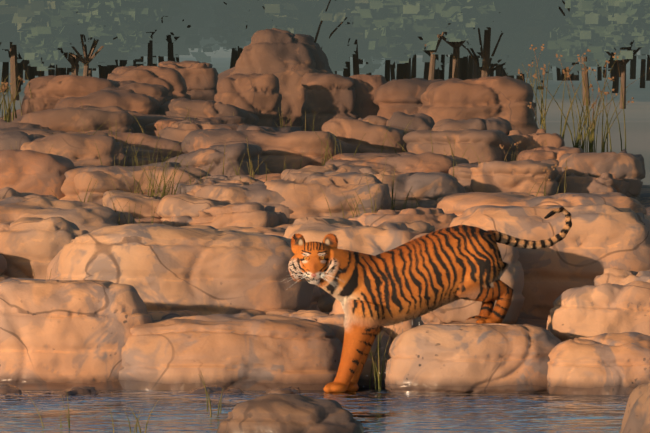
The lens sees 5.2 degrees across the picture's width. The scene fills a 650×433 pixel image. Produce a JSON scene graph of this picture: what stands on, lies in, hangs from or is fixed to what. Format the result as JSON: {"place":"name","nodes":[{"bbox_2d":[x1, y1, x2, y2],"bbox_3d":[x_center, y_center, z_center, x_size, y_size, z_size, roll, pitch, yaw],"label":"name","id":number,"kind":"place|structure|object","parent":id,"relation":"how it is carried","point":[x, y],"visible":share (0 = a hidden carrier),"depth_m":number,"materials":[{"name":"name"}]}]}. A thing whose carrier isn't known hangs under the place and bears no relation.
{"place":"outdoors","nodes":[
{"label":"outdoors","id":0,"kind":"place"},
{"bbox_2d":[122,145,188,198],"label":"sedge grass","id":1,"kind":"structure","parent":0,"point":[158,189],"depth_m":51.60,"materials":[{"name":"plant"}]},
{"bbox_2d":[0,388,629,432],"bbox_3d":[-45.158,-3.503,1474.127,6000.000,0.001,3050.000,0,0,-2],"label":"river water","id":2,"kind":"structure","parent":0,"point":[377,410],"depth_m":40.70,"materials":[{"name":"liquid"}]},
{"bbox_2d":[217,393,363,432],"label":"boulder","id":3,"kind":"object","parent":2,"relation":"in","point":[281,413],"visible":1,"depth_m":35.48,"materials":[{"name":"stone"}]},
{"bbox_2d":[547,332,649,394],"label":"boulder","id":4,"kind":"object","parent":2,"relation":"in","point":[611,364],"visible":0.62,"depth_m":44.11,"materials":[{"name":"stone"}]},
{"bbox_2d":[618,382,649,432],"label":"boulder","id":5,"kind":"object","parent":2,"relation":"in","point":[636,417],"visible":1,"depth_m":32.89,"materials":[{"name":"stone"}]},
{"bbox_2d":[0,47,649,184],"bbox_3d":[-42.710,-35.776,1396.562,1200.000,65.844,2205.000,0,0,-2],"label":"bank ground","id":6,"kind":"structure","parent":0,"point":[637,119],"depth_m":658.34,"materials":[{"name":"soil"}]},
{"bbox_2d":[0,0,16,42],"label":"tree","id":7,"kind":"object","parent":6,"relation":"on","point":[6,19],"visible":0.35,"depth_m":641.50,"materials":[{"name":"green plant"}]},
{"bbox_2d":[0,24,18,99],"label":"tree","id":8,"kind":"object","parent":6,"relation":"on","point":[11,31],"visible":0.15,"depth_m":648.90,"materials":[{"name":"brown plant"}]},
{"bbox_2d":[0,42,60,75],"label":"tree","id":9,"kind":"object","parent":6,"relation":"on","point":[20,49],"depth_m":672.03,"materials":[{"name":"green plant"}]},
{"bbox_2d":[0,0,169,75],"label":"tree","id":10,"kind":"object","parent":6,"relation":"on","point":[21,10],"visible":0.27,"depth_m":641.02,"materials":[{"name":"green plant"}]},
{"bbox_2d":[15,0,162,75],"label":"tree","id":11,"kind":"object","parent":6,"relation":"on","point":[133,22],"visible":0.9,"depth_m":636.98,"materials":[{"name":"green plant"}]},
{"bbox_2d":[10,0,191,76],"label":"tree","id":12,"kind":"object","parent":6,"relation":"on","point":[174,3],"visible":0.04,"depth_m":644.67,"materials":[{"name":"green plant"}]},
{"bbox_2d":[100,24,187,78],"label":"tree","id":13,"kind":"object","parent":6,"relation":"on","point":[159,37],"visible":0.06,"depth_m":678.53,"materials":[{"name":"green plant"}]},
{"bbox_2d":[109,25,206,73],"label":"tree","id":14,"kind":"object","parent":6,"relation":"on","point":[180,47],"visible":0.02,"depth_m":704.46,"materials":[{"name":"green plant"}]},
{"bbox_2d":[146,0,225,65],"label":"tree","id":15,"kind":"object","parent":6,"relation":"on","point":[201,17],"visible":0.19,"depth_m":673.25,"materials":[{"name":"green plant"}]},
{"bbox_2d":[166,19,245,60],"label":"tree","id":16,"kind":"object","parent":6,"relation":"on","point":[205,35],"visible":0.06,"depth_m":692.50,"materials":[{"name":"green plant"}]},
{"bbox_2d":[190,41,237,63],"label":"tree","id":17,"kind":"object","parent":6,"relation":"on","point":[199,56],"depth_m":832.63,"materials":[{"name":"green plant"}]},
{"bbox_2d":[198,34,235,67],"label":"tree","id":18,"kind":"object","parent":6,"relation":"on","point":[203,42],"depth_m":815.31,"materials":[{"name":"green plant"}]},
{"bbox_2d":[210,0,367,73],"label":"tree","id":19,"kind":"object","parent":6,"relation":"on","point":[253,16],"visible":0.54,"depth_m":653.43,"materials":[{"name":"green plant"}]},
{"bbox_2d":[291,0,358,74],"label":"tree","id":20,"kind":"object","parent":6,"relation":"on","point":[305,7],"visible":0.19,"depth_m":661.55,"materials":[{"name":"brown plant"}]},
{"bbox_2d":[273,0,378,76],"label":"tree","id":21,"kind":"object","parent":6,"relation":"on","point":[314,20],"visible":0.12,"depth_m":661.68,"materials":[{"name":"green plant"}]},
{"bbox_2d":[335,37,383,73],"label":"tree","id":22,"kind":"object","parent":6,"relation":"on","point":[365,53],"visible":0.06,"depth_m":676.09,"materials":[{"name":"green plant"}]},
{"bbox_2d":[371,39,464,63],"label":"tree","id":23,"kind":"object","parent":6,"relation":"on","point":[378,50],"depth_m":672.58,"materials":[{"name":"green plant"}]},
{"bbox_2d":[346,0,498,79],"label":"tree","id":24,"kind":"object","parent":6,"relation":"on","point":[454,12],"visible":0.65,"depth_m":647.71,"materials":[{"name":"green plant"}]},
{"bbox_2d":[353,0,544,78],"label":"tree","id":25,"kind":"object","parent":6,"relation":"on","point":[517,18],"visible":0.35,"depth_m":650.85,"materials":[{"name":"green plant"}]},
{"bbox_2d":[477,21,493,76],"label":"tree","id":26,"kind":"object","parent":6,"relation":"on","point":[486,56],"visible":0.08,"depth_m":658.89,"materials":[{"name":"brown plant"}]},
{"bbox_2d":[436,21,566,85],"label":"tree","id":27,"kind":"object","parent":6,"relation":"on","point":[515,51],"visible":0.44,"depth_m":663.35,"materials":[{"name":"green plant"}]},
{"bbox_2d":[475,21,580,82],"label":"tree","id":28,"kind":"object","parent":6,"relation":"on","point":[530,76],"visible":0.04,"depth_m":671.26,"materials":[{"name":"green plant"}]},
{"bbox_2d":[492,15,573,79],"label":"tree","id":29,"kind":"object","parent":6,"relation":"on","point":[548,27],"visible":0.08,"depth_m":665.37,"materials":[{"name":"green plant"}]},
{"bbox_2d":[511,0,641,105],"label":"tree","id":30,"kind":"object","parent":6,"relation":"on","point":[551,10],"visible":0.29,"depth_m":653.33,"materials":[{"name":"green plant"}]},
{"bbox_2d":[566,47,626,92],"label":"tree","id":31,"kind":"object","parent":6,"relation":"on","point":[615,85],"visible":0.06,"depth_m":702.46,"materials":[{"name":"brown plant"}]},
{"bbox_2d":[547,0,649,108],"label":"tree","id":32,"kind":"object","parent":6,"relation":"on","point":[589,30],"visible":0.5,"depth_m":646.81,"materials":[{"name":"green plant"}]},
{"bbox_2d":[599,0,649,54],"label":"tree","id":33,"kind":"object","parent":6,"relation":"on","point":[632,17],"visible":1,"depth_m":640.39,"materials":[{"name":"green plant"}]},
{"bbox_2d":[0,67,649,387],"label":"ground rock","id":34,"kind":"object","parent":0,"point":[645,196],"visible":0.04,"depth_m":53.70,"materials":[{"name":"stone"}]},
{"bbox_2d":[0,382,21,393],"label":"boulder","id":35,"kind":"object","parent":34,"relation":"on","point":[6,388],"visible":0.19,"depth_m":44.38,"materials":[{"name":"stone"}]},
{"bbox_2d":[0,74,31,121],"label":"sedge grass","id":36,"kind":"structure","parent":34,"relation":"on","point":[7,116],"depth_m":57.74,"materials":[{"name":"plant"}]},
{"bbox_2d":[0,131,45,150],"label":"stone","id":37,"kind":"object","parent":34,"relation":"on","point":[14,140],"visible":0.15,"depth_m":54.29,"materials":[{"name":"stone"}]},
{"bbox_2d":[0,187,57,199],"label":"stone","id":38,"kind":"object","parent":34,"relation":"on","point":[6,192],"visible":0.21,"depth_m":50.33,"materials":[{"name":"stone"}]},
{"bbox_2d":[0,119,65,134],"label":"boulder","id":39,"kind":"object","parent":34,"relation":"on","point":[27,128],"visible":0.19,"depth_m":55.27,"materials":[{"name":"stone"}]},
{"bbox_2d":[0,149,74,199],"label":"boulder","id":40,"kind":"object","parent":34,"relation":"on","point":[30,171],"visible":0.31,"depth_m":52.28,"materials":[{"name":"stone"}]},
{"bbox_2d":[0,217,88,279],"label":"boulder","id":41,"kind":"object","parent":34,"relation":"on","point":[27,243],"visible":0.42,"depth_m":48.29,"materials":[{"name":"stone"}]},
{"bbox_2d":[0,196,120,231],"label":"boulder","id":42,"kind":"object","parent":34,"relation":"on","point":[89,217],"visible":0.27,"depth_m":49.65,"materials":[{"name":"stone"}]},
{"bbox_2d":[21,75,119,114],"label":"boulder","id":43,"kind":"object","parent":34,"relation":"on","point":[49,92],"visible":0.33,"depth_m":57.62,"materials":[{"name":"stone"}]},
{"bbox_2d":[12,106,132,132],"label":"stone","id":44,"kind":"object","parent":34,"relation":"on","point":[68,119],"visible":0.25,"depth_m":55.48,"materials":[{"name":"stone"}]},
{"bbox_2d":[20,131,127,166],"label":"stone","id":45,"kind":"object","parent":34,"relation":"on","point":[77,149],"visible":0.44,"depth_m":54.12,"materials":[{"name":"stone"}]},
{"bbox_2d":[0,278,152,389],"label":"boulder","id":46,"kind":"object","parent":34,"relation":"on","point":[61,334],"visible":0.56,"depth_m":45.23,"materials":[{"name":"stone"}]},
{"bbox_2d":[43,386,116,393],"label":"boulder","id":47,"kind":"object","parent":34,"relation":"on","point":[83,390],"visible":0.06,"depth_m":44.31,"materials":[{"name":"stone"}]},
{"bbox_2d":[54,89,160,114],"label":"boulder","id":48,"kind":"object","parent":34,"relation":"on","point":[130,100],"visible":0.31,"depth_m":56.75,"materials":[{"name":"stone"}]},
{"bbox_2d":[74,171,147,205],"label":"stone","id":49,"kind":"object","parent":34,"relation":"on","point":[82,180],"visible":0.19,"depth_m":52.20,"materials":[{"name":"stone"}]},
{"bbox_2d":[102,190,161,218],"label":"stone","id":50,"kind":"object","parent":34,"relation":"on","point":[147,203],"visible":0.27,"depth_m":51.10,"materials":[{"name":"stone"}]},
{"bbox_2d":[59,165,210,200],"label":"boulder","id":51,"kind":"object","parent":34,"relation":"on","point":[68,190],"visible":0.31,"depth_m":52.30,"materials":[{"name":"stone"}]},
{"bbox_2d":[85,130,184,156],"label":"stone","id":52,"kind":"object","parent":34,"relation":"on","point":[149,142],"visible":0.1,"depth_m":54.79,"materials":[{"name":"stone"}]},
{"bbox_2d":[101,80,171,104],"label":"boulder","id":53,"kind":"object","parent":34,"relation":"on","point":[159,93],"visible":0.29,"depth_m":57.54,"materials":[{"name":"stone"}]},
{"bbox_2d":[123,146,161,166],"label":"boulder","id":54,"kind":"object","parent":34,"relation":"on","point":[142,156],"visible":0.17,"depth_m":54.49,"materials":[{"name":"stone"}]},
{"bbox_2d":[107,65,190,98],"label":"boulder","id":55,"kind":"object","parent":34,"relation":"on","point":[172,81],"visible":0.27,"depth_m":58.51,"materials":[{"name":"stone"}]},
{"bbox_2d":[130,115,197,132],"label":"stone","id":56,"kind":"object","parent":34,"relation":"on","point":[144,120],"visible":0.17,"depth_m":56.12,"materials":[{"name":"stone"}]},
{"bbox_2d":[148,311,180,320],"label":"water","id":57,"kind":"structure","parent":34,"relation":"on","point":[159,315],"depth_m":46.19,"materials":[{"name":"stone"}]},
{"bbox_2d":[162,216,190,226],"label":"boulder","id":58,"kind":"object","parent":34,"relation":"on","point":[177,221],"visible":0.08,"depth_m":50.65,"materials":[{"name":"stone"}]},
{"bbox_2d":[46,223,314,314],"bbox_3d":[-0.959,0.526,47.077,1.772,0.966,1.227,0,0,-2],"label":"boulder","id":59,"kind":"object","parent":34,"relation":"on","point":[203,270],"visible":0.46,"depth_m":46.53,"materials":[{"name":"stone"}]},
{"bbox_2d":[158,61,217,100],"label":"boulder","id":60,"kind":"object","parent":34,"relation":"on","point":[201,79],"visible":0.58,"depth_m":59.99,"materials":[{"name":"stone"}]},
{"bbox_2d":[144,116,246,135],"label":"stone","id":61,"kind":"object","parent":34,"relation":"on","point":[151,129],"visible":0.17,"depth_m":55.77,"materials":[{"name":"stone"}]},
{"bbox_2d":[159,119,238,141],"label":"stone","id":62,"kind":"object","parent":34,"relation":"on","point":[178,131],"visible":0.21,"depth_m":55.30,"materials":[{"name":"stone"}]},
{"bbox_2d":[156,194,242,221],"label":"stone","id":63,"kind":"object","parent":34,"relation":"on","point":[170,206],"visible":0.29,"depth_m":50.74,"materials":[{"name":"stone"}]},
{"bbox_2d":[166,97,258,125],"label":"stone","id":64,"kind":"object","parent":34,"relation":"on","point":[199,109],"visible":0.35,"depth_m":56.54,"materials":[{"name":"stone"}]},
{"bbox_2d":[186,385,243,393],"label":"boulder","id":65,"kind":"object","parent":34,"relation":"on","point":[214,389],"visible":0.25,"depth_m":44.38,"materials":[{"name":"stone"}]},
{"bbox_2d":[165,143,265,176],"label":"stone","id":66,"kind":"object","parent":34,"relation":"on","point":[201,158],"visible":0.54,"depth_m":53.94,"materials":[{"name":"stone"}]},
{"bbox_2d":[173,175,262,195],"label":"boulder","id":67,"kind":"object","parent":34,"relation":"on","point":[191,188],"visible":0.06,"depth_m":51.77,"materials":[{"name":"stone"}]},
{"bbox_2d":[119,313,342,389],"bbox_3d":[-0.573,0.978,45.429,1.477,0.742,0.816,0,0,-2],"label":"boulder","id":68,"kind":"object","parent":34,"relation":"on","point":[245,351],"visible":0.56,"depth_m":45.10,"materials":[{"name":"stone"}]},
{"bbox_2d":[186,202,288,228],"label":"stone","id":69,"kind":"object","parent":34,"relation":"on","point":[251,214],"visible":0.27,"depth_m":50.40,"materials":[{"name":"stone"}]},
{"bbox_2d":[195,182,293,222],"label":"stone","id":70,"kind":"object","parent":34,"relation":"on","point":[258,192],"visible":0.12,"depth_m":51.16,"materials":[{"name":"stone"}]},
{"bbox_2d":[214,73,281,127],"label":"boulder","id":71,"kind":"object","parent":34,"relation":"on","point":[259,96],"visible":0.56,"depth_m":57.13,"materials":[{"name":"stone"}]},
{"bbox_2d":[217,226,285,236],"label":"stone","id":72,"kind":"object","parent":34,"relation":"on","point":[279,231],"visible":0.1,"depth_m":49.39,"materials":[{"name":"stone"}]},
{"bbox_2d":[181,125,340,173],"bbox_3d":[-0.503,-0.411,55.033,1.293,0.578,1.284,0,0,-2],"label":"boulder","id":73,"kind":"object","parent":34,"relation":"on","point":[279,145],"visible":0.54,"depth_m":54.55,"materials":[{"name":"stone"}]},
{"bbox_2d":[240,309,296,315],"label":"stone","id":74,"kind":"object","parent":34,"relation":"on","point":[267,312],"visible":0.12,"depth_m":46.44,"materials":[{"name":"stone"}]},
{"bbox_2d":[230,29,332,126],"bbox_3d":[-0.347,-1.053,58.670,0.906,0.940,0.647,0,0,-2],"label":"boulder","id":75,"kind":"object","parent":34,"relation":"on","point":[290,60],"visible":0.5,"depth_m":58.45,"materials":[{"name":"stone"}]},
{"bbox_2d":[266,387,300,393],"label":"boulder","id":76,"kind":"object","parent":34,"relation":"on","point":[284,390],"visible":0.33,"depth_m":44.38,"materials":[{"name":"stone"}]},
{"bbox_2d":[306,285,320,310],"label":"stone","id":77,"kind":"object","parent":34,"relation":"on","point":[316,295],"visible":0.04,"depth_m":47.20,"materials":[{"name":"stone"}]},
{"bbox_2d":[281,164,371,178],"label":"stone","id":78,"kind":"object","parent":34,"relation":"on","point":[343,168],"visible":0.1,"depth_m":52.72,"materials":[{"name":"stone"}]},
{"bbox_2d":[264,171,390,223],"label":"boulder","id":79,"kind":"object","parent":34,"relation":"on","point":[302,194],"visible":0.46,"depth_m":51.18,"materials":[{"name":"stone"}]},
{"bbox_2d":[300,72,358,130],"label":"boulder","id":80,"kind":"object","parent":34,"relation":"on","point":[328,97],"visible":0.62,"depth_m":57.59,"materials":[{"name":"stone"}]},
{"bbox_2d":[281,310,391,387],"bbox_3d":[0.009,0.987,46.097,1.037,0.783,0.945,0,0,-2],"label":"boulder","id":81,"kind":"object","parent":34,"relation":"on","point":[335,323],"visible":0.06,"depth_m":45.74,"materials":[{"name":"stone"}]},
{"bbox_2d":[336,138,358,152],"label":"stone","id":82,"kind":"object","parent":34,"relation":"on","point":[345,147],"visible":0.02,"depth_m":55.05,"materials":[{"name":"stone"}]},
{"bbox_2d":[283,216,420,311],"bbox_3d":[0.214,0.368,48.627,1.003,0.740,0.932,0,0,-2],"label":"boulder","id":83,"kind":"object","parent":34,"relation":"on","point":[357,236],"visible":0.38,"depth_m":48.23,"materials":[{"name":"stone"}]},
{"bbox_2d":[344,115,387,125],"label":"boulder","id":84,"kind":"object","parent":34,"relation":"on","point":[376,120],"visible":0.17,"depth_m":56.00,"materials":[{"name":"stone"}]},
{"bbox_2d":[321,118,414,153],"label":"stone","id":85,"kind":"object","parent":34,"relation":"on","point":[352,131],"visible":0.4,"depth_m":55.26,"materials":[{"name":"stone"}]},
{"bbox_2d":[349,74,386,118],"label":"boulder","id":86,"kind":"object","parent":34,"relation":"on","point":[365,86],"visible":0.27,"depth_m":57.77,"materials":[{"name":"stone"}]},
{"bbox_2d":[329,300,423,340],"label":"boulder","id":87,"kind":"object","parent":34,"relation":"on","point":[338,309],"visible":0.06,"depth_m":45.95,"materials":[{"name":"stone"}]},
{"bbox_2d":[325,152,455,173],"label":"boulder","id":88,"kind":"object","parent":34,"relation":"on","point":[426,162],"visible":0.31,"depth_m":53.90,"materials":[{"name":"stone"}]},
{"bbox_2d":[348,207,457,230],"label":"stone","id":89,"kind":"object","parent":34,"relation":"on","point":[437,218],"visible":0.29,"depth_m":50.65,"materials":[{"name":"stone"}]},
{"bbox_2d":[373,78,443,119],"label":"boulder","id":90,"kind":"object","parent":34,"relation":"on","point":[391,97],"visible":0.42,"depth_m":57.55,"materials":[{"name":"stone"}]},
{"bbox_2d":[386,111,434,130],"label":"boulder","id":91,"kind":"object","parent":34,"relation":"on","point":[421,121],"visible":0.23,"depth_m":55.80,"materials":[{"name":"stone"}]},
{"bbox_2d":[359,168,464,209],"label":"boulder","id":92,"kind":"object","parent":34,"relation":"on","point":[428,190],"visible":0.48,"depth_m":52.44,"materials":[{"name":"stone"}]},
{"bbox_2d":[397,220,434,233],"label":"stone","id":93,"kind":"object","parent":34,"relation":"on","point":[421,227],"visible":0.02,"depth_m":49.77,"materials":[{"name":"stone"}]},
{"bbox_2d":[403,128,517,163],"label":"stone","id":94,"kind":"object","parent":34,"relation":"on","point":[486,143],"visible":0.38,"depth_m":54.74,"materials":[{"name":"stone"}]},
{"bbox_2d":[410,233,524,323],"bbox_3d":[0.891,0.474,47.682,0.836,0.760,0.827,0,0,-2],"label":"boulder","id":95,"kind":"object","parent":34,"relation":"on","point":[462,310],"visible":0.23,"depth_m":47.35,"materials":[{"name":"stone"}]},
{"bbox_2d":[431,117,512,134],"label":"boulder","id":96,"kind":"object","parent":34,"relation":"on","point":[499,123],"visible":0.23,"depth_m":55.22,"materials":[{"name":"stone"}]},
{"bbox_2d":[385,318,561,392],"bbox_3d":[0.956,0.967,44.792,1.171,0.667,0.693,0,0,-2],"label":"boulder","id":97,"kind":"object","parent":34,"relation":"on","point":[471,355],"visible":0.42,"depth_m":44.51,"materials":[{"name":"stone"}]},
{"bbox_2d":[281,207,571,391],"bbox_3d":[0.628,0.516,44.864,1.936,1.161,0.398,0,0,-16],"label":"tiger","id":98,"kind":"object","parent":97,"relation":"on","point":[416,278],"visible":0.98,"depth_m":44.70},
{"bbox_2d":[417,76,538,134],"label":"boulder","id":99,"kind":"object","parent":34,"relation":"on","point":[509,99],"visible":0.62,"depth_m":56.95,"materials":[{"name":"stone"}]},
{"bbox_2d":[449,163,564,192],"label":"boulder","id":100,"kind":"object","parent":34,"relation":"on","point":[462,173],"visible":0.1,"depth_m":53.48,"materials":[{"name":"stone"}]},
{"bbox_2d":[470,159,559,196],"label":"stone","id":101,"kind":"object","parent":34,"relation":"on","point":[523,176],"visible":0.5,"depth_m":52.84,"materials":[{"name":"stone"}]},
{"bbox_2d":[507,129,564,158],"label":"boulder","id":102,"kind":"object","parent":34,"relation":"on","point":[536,140],"visible":0.21,"depth_m":55.04,"materials":[{"name":"stone"}]},
{"bbox_2d":[436,192,646,215],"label":"boulder","id":103,"kind":"object","parent":34,"relation":"on","point":[458,204],"visible":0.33,"depth_m":51.18,"materials":[{"name":"stone"}]},
{"bbox_2d":[449,204,649,319],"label":"boulder","id":104,"kind":"object","parent":34,"relation":"on","point":[597,240],"visible":0.42,"depth_m":48.05,"materials":[{"name":"stone"}]},
{"bbox_2d":[516,146,583,160],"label":"stone","id":105,"kind":"object","parent":34,"relation":"on","point":[544,153],"visible":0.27,"depth_m":54.60,"materials":[{"name":"stone"}]},
{"bbox_2d":[522,45,649,151],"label":"sedge grass","id":106,"kind":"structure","parent":34,"relation":"on","point":[591,128],"depth_m":55.48,"materials":[{"name":"plant"}]},
{"bbox_2d":[558,172,629,194],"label":"stone","id":107,"kind":"object","parent":34,"relation":"on","point":[587,183],"visible":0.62,"depth_m":53.19,"materials":[{"name":"stone"}]},
{"bbox_2d":[556,51,633,151],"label":"sedge grass","id":108,"kind":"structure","parent":34,"relation":"on","point":[603,142],"depth_m":55.88,"materials":[{"name":"plant"}]},
{"bbox_2d":[546,281,649,341],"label":"boulder","id":109,"kind":"object","parent":34,"relation":"on","point":[587,310],"visible":0.4,"depth_m":45.01,"materials":[{"name":"stone"}]},
{"bbox_2d":[558,149,645,201],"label":"boulder","id":110,"kind":"object","parent":34,"relation":"on","point":[626,166],"visible":0.4,"depth_m":53.40,"materials":[{"name":"stone"}]},
{"bbox_2d":[594,268,649,285],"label":"stone","id":111,"kind":"object","parent":34,"relation":"on","point":[617,276],"visible":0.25,"depth_m":47.50,"materials":[{"name":"stone"}]},
{"bbox_2d":[369,324,399,388],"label":"sedge grass","id":112,"kind":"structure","parent":0,"point":[373,364],"depth_m":45.52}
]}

